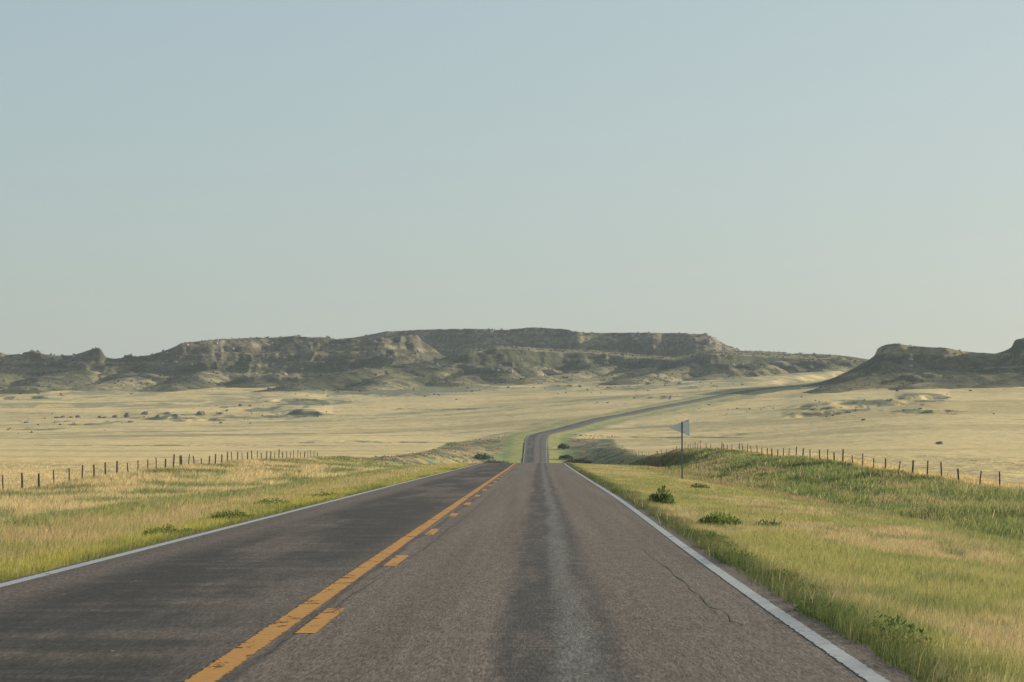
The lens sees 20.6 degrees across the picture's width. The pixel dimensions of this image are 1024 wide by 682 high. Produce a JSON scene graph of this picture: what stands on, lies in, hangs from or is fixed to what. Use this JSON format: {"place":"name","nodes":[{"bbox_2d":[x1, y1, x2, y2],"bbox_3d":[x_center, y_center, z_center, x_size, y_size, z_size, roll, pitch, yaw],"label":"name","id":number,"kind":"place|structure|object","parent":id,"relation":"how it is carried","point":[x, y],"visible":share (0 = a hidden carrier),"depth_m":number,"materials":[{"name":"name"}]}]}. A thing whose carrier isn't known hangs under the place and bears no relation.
{"place":"outdoors","nodes":[
{"label":"outdoors","id":0,"kind":"place"},
{"bbox_2d":[0,461,217,488],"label":"field grass","id":1,"kind":"structure","parent":0,"point":[15,470],"depth_m":211.29,"materials":[{"name":"beige plant"}]},
{"bbox_2d":[0,327,868,393],"bbox_3d":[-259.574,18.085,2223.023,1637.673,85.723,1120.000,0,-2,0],"label":"hills","id":2,"kind":"structure","parent":0,"point":[342,360],"depth_m":1948.25,"materials":[{"name":"grey stone"}]},
{"bbox_2d":[44,329,1016,377],"bbox_3d":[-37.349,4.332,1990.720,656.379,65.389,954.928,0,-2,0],"label":"boulders","id":3,"kind":"object","parent":2,"relation":"on","point":[57,358],"visible":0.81,"depth_m":1965.96,"materials":[{"name":"stone"}]},
{"bbox_2d":[0,382,922,681],"bbox_3d":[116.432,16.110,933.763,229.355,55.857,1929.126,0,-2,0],"label":"road","id":4,"kind":"structure","parent":0,"point":[534,566],"depth_m":24.77,"materials":[{"name":"grey asphalt"}]},
{"bbox_2d":[0,371,1023,681],"bbox_3d":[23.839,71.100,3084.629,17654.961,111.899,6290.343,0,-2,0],"label":"ground","id":5,"kind":"structure","parent":0,"point":[970,431],"depth_m":1195.08,"materials":[{"name":"beige plant"}]},
{"bbox_2d":[141,411,151,414],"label":"rock outcrop","id":6,"kind":"object","parent":5,"relation":"on","point":[145,413],"visible":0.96,"depth_m":1486.73,"materials":[{"name":"stone"}]},
{"bbox_2d":[0,449,317,488],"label":"fence","id":7,"kind":"object","parent":5,"relation":"on","point":[180,462],"visible":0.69,"depth_m":208.35,"materials":[{"name":"brown wood"}]},
{"bbox_2d":[143,524,194,534],"bbox_3d":[-5.710,3.178,46.953,1.001,0.238,1.828,0,-2,0],"label":"weed clump","id":8,"kind":"object","parent":5,"relation":"on","point":[162,531],"visible":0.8,"depth_m":46.84,"materials":[{"name":"green plant"}]},
{"bbox_2d":[196,411,205,414],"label":"rock outcrop","id":9,"kind":"object","parent":5,"relation":"on","point":[201,413],"visible":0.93,"depth_m":1487.02,"materials":[{"name":"stone"}]},
{"bbox_2d":[208,509,253,519],"bbox_3d":[-5.693,3.565,57.402,0.916,0.285,2.369,0,-2,0],"label":"weed clump","id":10,"kind":"object","parent":5,"relation":"on","point":[229,514],"visible":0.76,"depth_m":57.07,"materials":[{"name":"green plant"}]},
{"bbox_2d":[0,455,476,581],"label":"roadside grass","id":11,"kind":"structure","parent":5,"relation":"on","point":[80,517],"depth_m":90.81,"materials":[{"name":"green plant"}]},
{"bbox_2d":[253,496,291,504],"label":"weed clump","id":12,"kind":"object","parent":5,"relation":"on","point":[267,501],"visible":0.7,"depth_m":72.46,"materials":[{"name":"green plant"}]},
{"bbox_2d":[311,491,337,496],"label":"weed clump","id":13,"kind":"object","parent":5,"relation":"on","point":[328,494],"visible":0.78,"depth_m":84.20,"materials":[{"name":"green plant"}]},
{"bbox_2d":[474,453,492,460],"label":"shrub","id":14,"kind":"object","parent":5,"relation":"on","point":[477,456],"visible":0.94,"depth_m":858.46,"materials":[{"name":"green plant"}]},
{"bbox_2d":[483,460,508,462],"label":"shrub","id":15,"kind":"object","parent":5,"relation":"on","point":[494,461],"visible":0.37,"depth_m":827.95,"materials":[{"name":"green plant"}]},
{"bbox_2d":[364,434,643,464],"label":"brush","id":16,"kind":"object","parent":5,"relation":"on","point":[404,456],"visible":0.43,"depth_m":847.31,"materials":[{"name":"green plant"}]},
{"bbox_2d":[0,327,1021,433],"bbox_3d":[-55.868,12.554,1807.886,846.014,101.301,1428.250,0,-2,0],"label":"scrub","id":17,"kind":"object","parent":5,"relation":"on","point":[604,351],"visible":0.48,"depth_m":1939.30,"materials":[{"name":"green plant"}]},
{"bbox_2d":[557,443,569,449],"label":"shrub","id":18,"kind":"object","parent":5,"relation":"on","point":[560,446],"visible":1,"depth_m":958.55,"materials":[{"name":"green plant"}]},
{"bbox_2d":[558,454,571,459],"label":"shrub","id":19,"kind":"object","parent":5,"relation":"on","point":[567,456],"visible":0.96,"depth_m":898.28,"materials":[{"name":"green plant"}]},
{"bbox_2d":[563,457,581,462],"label":"shrub","id":20,"kind":"object","parent":5,"relation":"on","point":[570,459],"visible":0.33,"depth_m":858.18,"materials":[{"name":"green plant"}]},
{"bbox_2d":[573,458,592,463],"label":"shrub","id":21,"kind":"object","parent":5,"relation":"on","point":[588,461],"visible":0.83,"depth_m":838.01,"materials":[{"name":"green plant"}]},
{"bbox_2d":[635,497,658,504],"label":"edge weed","id":22,"kind":"object","parent":5,"relation":"on","point":[650,498],"visible":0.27,"depth_m":69.25,"materials":[{"name":"green plant"}]},
{"bbox_2d":[648,485,674,504],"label":"weed clump","id":23,"kind":"object","parent":5,"relation":"on","point":[665,497],"visible":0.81,"depth_m":70.67,"materials":[{"name":"green plant"}]},
{"bbox_2d":[669,419,689,478],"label":"road sign","id":24,"kind":"object","parent":5,"relation":"on","point":[682,427],"visible":0.91,"depth_m":157.88,"materials":[{"name":"metal"}]},
{"bbox_2d":[691,482,709,487],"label":"weed clump","id":25,"kind":"object","parent":5,"relation":"on","point":[700,485],"visible":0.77,"depth_m":112.80,"materials":[{"name":"green plant"}]},
{"bbox_2d":[698,531,728,541],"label":"edge weed","id":26,"kind":"object","parent":5,"relation":"on","point":[713,534],"visible":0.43,"depth_m":42.99,"materials":[{"name":"green plant"}]},
{"bbox_2d":[697,510,742,525],"bbox_3d":[3.861,3.341,52.579,0.837,0.386,0.909,1,-2,-21],"label":"weed clump","id":27,"kind":"object","parent":5,"relation":"on","point":[719,518],"visible":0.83,"depth_m":52.44,"materials":[{"name":"green plant"}]},
{"bbox_2d":[707,539,746,550],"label":"edge weed","id":28,"kind":"object","parent":5,"relation":"on","point":[726,543],"visible":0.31,"depth_m":38.06,"materials":[{"name":"green plant"}]},
{"bbox_2d":[711,548,757,565],"bbox_3d":[2.721,2.632,33.883,0.562,0.289,2.663,0,-2,0],"label":"edge weed","id":29,"kind":"object","parent":5,"relation":"on","point":[731,551],"visible":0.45,"depth_m":33.60,"materials":[{"name":"green plant"}]},
{"bbox_2d":[756,518,784,526],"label":"weed clump","id":30,"kind":"object","parent":5,"relation":"on","point":[770,523],"visible":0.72,"depth_m":53.83,"materials":[{"name":"green plant"}]},
{"bbox_2d":[752,568,809,581],"bbox_3d":[2.872,2.560,30.603,0.657,0.206,2.582,0,-2,0],"label":"edge weed","id":31,"kind":"object","parent":5,"relation":"on","point":[790,573],"visible":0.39,"depth_m":30.39,"materials":[{"name":"green plant"}]},
{"bbox_2d":[768,582,831,598],"bbox_3d":[2.755,2.401,26.814,0.589,0.219,2.578,0,-2,0],"label":"edge weed","id":32,"kind":"object","parent":5,"relation":"on","point":[812,587],"visible":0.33,"depth_m":26.55,"materials":[{"name":"green plant"}]},
{"bbox_2d":[622,440,1023,486],"bbox_3d":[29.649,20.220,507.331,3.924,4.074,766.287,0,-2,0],"label":"fence","id":33,"kind":"object","parent":5,"relation":"on","point":[842,451],"visible":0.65,"depth_m":218.83,"materials":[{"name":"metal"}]},
{"bbox_2d":[788,595,859,619],"bbox_3d":[2.575,2.230,23.017,0.584,0.257,2.330,0,-2,0],"label":"edge weed","id":34,"kind":"object","parent":5,"relation":"on","point":[802,601],"visible":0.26,"depth_m":23.04,"materials":[{"name":"green plant"}]},
{"bbox_2d":[628,447,1023,540],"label":"ditch grass","id":35,"kind":"structure","parent":5,"relation":"on","point":[989,505],"depth_m":158.78,"materials":[{"name":"green plant"}]},
{"bbox_2d":[855,611,936,650],"bbox_3d":[2.770,2.132,20.607,0.473,0.287,2.353,0,-2,0],"label":"edge weed","id":36,"kind":"object","parent":5,"relation":"on","point":[911,627],"visible":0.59,"depth_m":20.43,"materials":[{"name":"green plant"}]},
{"bbox_2d":[891,652,988,681],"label":"edge weed","id":37,"kind":"object","parent":5,"relation":"on","point":[946,667],"visible":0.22,"depth_m":17.28,"materials":[{"name":"green plant"}]},
{"bbox_2d":[0,0,1023,358],"label":"sky","id":38,"kind":"structure","parent":0,"point":[834,177],"materials":[{"name":"blue"}]},
{"bbox_2d":[564,462,1023,681],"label":"verge grass","id":39,"kind":"structure","parent":0,"point":[690,507],"depth_m":35.22,"materials":[{"name":"green plant"}]},
{"bbox_2d":[765,338,1023,393],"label":"butte hill","id":40,"kind":"structure","parent":0,"point":[960,366],"depth_m":1515.88,"materials":[{"name":"stone"}]}
]}

